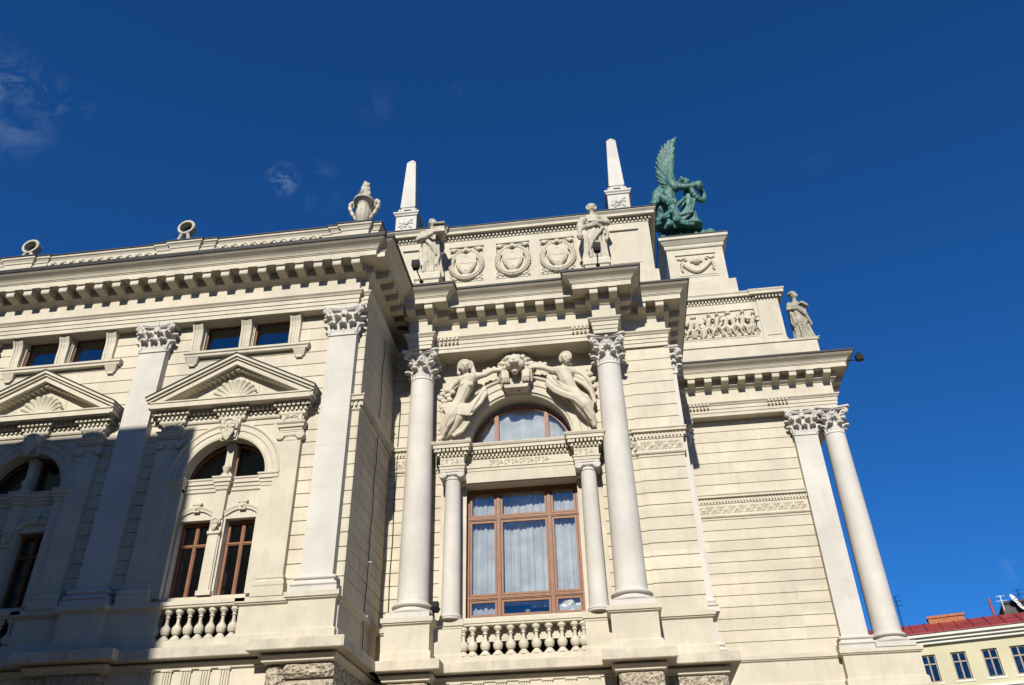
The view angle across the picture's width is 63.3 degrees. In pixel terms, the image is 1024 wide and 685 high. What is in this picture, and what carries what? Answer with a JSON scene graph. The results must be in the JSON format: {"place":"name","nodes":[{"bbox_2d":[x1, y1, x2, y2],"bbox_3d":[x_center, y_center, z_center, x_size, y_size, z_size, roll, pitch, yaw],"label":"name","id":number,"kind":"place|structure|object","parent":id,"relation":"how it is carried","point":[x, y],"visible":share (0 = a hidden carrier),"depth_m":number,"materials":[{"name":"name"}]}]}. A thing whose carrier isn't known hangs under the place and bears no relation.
{"place":"outdoors","nodes":[
{"label":"outdoors","id":0,"kind":"place"},
{"bbox_2d":[0,0,1023,630],"label":"sky","id":1,"kind":"structure","parent":0,"point":[863,160],"materials":[{"name":"blue"}]},
{"label":"ground","id":2,"kind":"structure","parent":0,"visible":0},
{"bbox_2d":[0,204,940,684],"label":"opera house","id":3,"kind":"structure","parent":2,"relation":"on","point":[614,472],"depth_m":25.54,"materials":[{"name":"beige stone"}]},
{"bbox_2d":[22,240,41,254],"bbox_3d":[-16.930,-3.099,29.187,0.818,1.160,0.420,-5,-34,5],"label":"ring ornament","id":4,"kind":"object","parent":3,"relation":"on","point":[29,247],"visible":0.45,"depth_m":29.29,"materials":[{"name":"stone"}]},
{"bbox_2d":[177,220,196,238],"bbox_3d":[-11.271,-3.657,28.699,0.818,1.303,0.420,-5,-34,5],"label":"ring ornament","id":5,"kind":"object","parent":3,"relation":"on","point":[187,229],"visible":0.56,"depth_m":28.82,"materials":[{"name":"stone"}]},
{"bbox_2d":[348,181,380,220],"bbox_3d":[-5.066,-4.644,28.487,0.884,2.400,0.855,22,-40,-30],"label":"stone urn","id":6,"kind":"object","parent":3,"relation":"on","point":[363,202],"visible":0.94,"depth_m":28.27,"materials":[{"name":"beige stone"}]},
{"bbox_2d":[361,340,385,649],"bbox_3d":[-4.045,4.285,24.514,0.161,10.501,0.066,-5,-34,5],"label":"lightning cable","id":7,"kind":"object","parent":3,"relation":"attached to","point":[372,505],"visible":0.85,"depth_m":24.09,"materials":[{"name":"black metal"}]},
{"bbox_2d":[388,400,400,609],"bbox_3d":[-3.666,5.127,25.833,0.038,7.650,0.022,-5,-34,5],"label":"lightning cable","id":8,"kind":"object","parent":3,"relation":"attached to","point":[393,510],"visible":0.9,"depth_m":25.69,"materials":[{"name":"black metal"}]},
{"bbox_2d":[393,160,423,230],"bbox_3d":[-4.083,-5.775,33.266,1.010,4.350,0.910,-5,-34,5],"label":"obelisk","id":9,"kind":"object","parent":3,"relation":"on","point":[407,216],"visible":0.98,"depth_m":32.78,"materials":[{"name":"white stone"}]},
{"bbox_2d":[411,259,423,282],"bbox_3d":[-3.225,-2.430,28.372,0.420,0.909,0.238,-5,-34,5],"label":"floodlight","id":10,"kind":"object","parent":3,"relation":"on","point":[415,264],"visible":1,"depth_m":28.43,"materials":[{"name":"black metal"}]},
{"bbox_2d":[414,218,445,283],"bbox_3d":[-2.954,-3.029,30.125,1.196,3.946,1.183,-5,-34,5],"label":"robed statue","id":11,"kind":"object","parent":3,"relation":"on","point":[431,248],"visible":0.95,"depth_m":30.17,"materials":[{"name":"stone"}]},
{"bbox_2d":[430,601,439,617],"bbox_3d":[-2.129,7.368,22.903,0.283,0.418,0.238,-5,-34,5],"label":"floodlight","id":12,"kind":"object","parent":3,"relation":"on","point":[435,608],"visible":0.94,"depth_m":22.86,"materials":[{"name":"black metal"}]},
{"bbox_2d":[473,403,569,442],"bbox_3d":[0.326,2.684,27.598,3.400,2.400,0.273,-5,-34,5],"label":"arched window","id":13,"kind":"structure","parent":3,"relation":"in","point":[520,421],"depth_m":27.61,"materials":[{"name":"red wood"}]},
{"bbox_2d":[466,483,585,617],"bbox_3d":[0.379,6.284,24.976,3.480,4.040,0.379,-5,-34,5],"label":"window","id":14,"kind":"structure","parent":3,"relation":"in","point":[532,555],"depth_m":25.02,"materials":[{"name":"red wood"}]},
{"bbox_2d":[576,203,610,267],"bbox_3d":[2.975,-3.449,29.716,1.256,3.935,0.899,-5,-34,5],"label":"robed statue","id":15,"kind":"object","parent":3,"relation":"on","point":[593,225],"visible":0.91,"depth_m":29.67,"materials":[{"name":"stone"}]},
{"bbox_2d":[593,242,600,266],"bbox_3d":[2.862,-2.939,27.785,0.260,0.948,0.234,-5,-34,5],"label":"floodlight","id":16,"kind":"object","parent":3,"relation":"on","point":[597,247],"visible":1,"depth_m":27.83,"materials":[{"name":"black metal"}]},
{"bbox_2d":[604,139,630,208],"bbox_3d":[4.033,-6.490,32.510,1.010,4.350,0.910,-5,-34,5],"label":"obelisk","id":17,"kind":"object","parent":3,"relation":"on","point":[617,193],"visible":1,"depth_m":31.96,"materials":[{"name":"white stone"}]},
{"bbox_2d":[649,137,714,236],"bbox_3d":[8.094,-7.345,40.362,2.990,6.948,1.626,-5,-34,5],"label":"winged bronze group","id":18,"kind":"object","parent":3,"relation":"on","point":[672,218],"visible":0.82,"depth_m":39.85},
{"bbox_2d":[786,291,819,340],"bbox_3d":[12.069,-1.060,34.851,0.977,2.700,0.800,-5,-34,5],"label":"robed statue","id":19,"kind":"object","parent":3,"relation":"on","point":[800,322],"visible":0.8,"depth_m":34.54,"materials":[{"name":"stone"}]},
{"bbox_2d":[847,352,863,361],"bbox_3d":[13.191,0.537,32.017,0.600,0.368,0.200,-5,-34,5],"label":"floodlight","id":20,"kind":"object","parent":3,"relation":"attached to","point":[859,357],"visible":1,"depth_m":31.91,"materials":[{"name":"black metal"}]},
{"bbox_2d":[867,598,1023,684],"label":"townhouse","id":21,"kind":"structure","parent":2,"relation":"on","point":[959,649],"depth_m":54.83,"materials":[{"name":"yellow paint"}]},
{"bbox_2d":[893,596,903,629],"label":"tv antenna","id":22,"kind":"object","parent":21,"relation":"attached to","point":[898,610],"visible":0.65,"depth_m":58.77,"materials":[{"name":"black metal"}]},
{"bbox_2d":[922,655,941,681],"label":"window","id":23,"kind":"structure","parent":21,"relation":"in","point":[927,656],"depth_m":55.28,"materials":[{"name":"beige wood"}]},
{"bbox_2d":[950,651,973,679],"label":"window","id":24,"kind":"structure","parent":21,"relation":"in","point":[957,653],"depth_m":54.69,"materials":[{"name":"beige wood"}]},
{"bbox_2d":[981,648,1004,676],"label":"window","id":25,"kind":"structure","parent":21,"relation":"in","point":[995,649],"depth_m":54.10,"materials":[{"name":"beige wood"}]},
{"bbox_2d":[999,599,1023,614],"bbox_3d":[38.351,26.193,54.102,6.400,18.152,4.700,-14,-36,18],"label":"neighbour chimney","id":26,"kind":"object","parent":21,"relation":"on","point":[1009,609],"visible":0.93,"depth_m":57.95,"materials":[{"name":"grey concrete"}]},
{"bbox_2d":[1010,594,1018,606],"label":"satellite dish","id":27,"kind":"object","parent":26,"relation":"attached to","point":[1013,598],"visible":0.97,"depth_m":58.08,"materials":[{"name":"white paint"}]},
{"bbox_2d":[1009,645,1023,673],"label":"window","id":28,"kind":"structure","parent":21,"relation":"in","point":[1010,647],"depth_m":53.70,"materials":[{"name":"beige wood"}]},
{"bbox_2d":[1016,601,1023,608],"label":"satellite dish","id":29,"kind":"object","parent":21,"relation":"on","point":[1019,604],"visible":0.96,"depth_m":57.69,"materials":[{"name":"white paint"}]}
]}

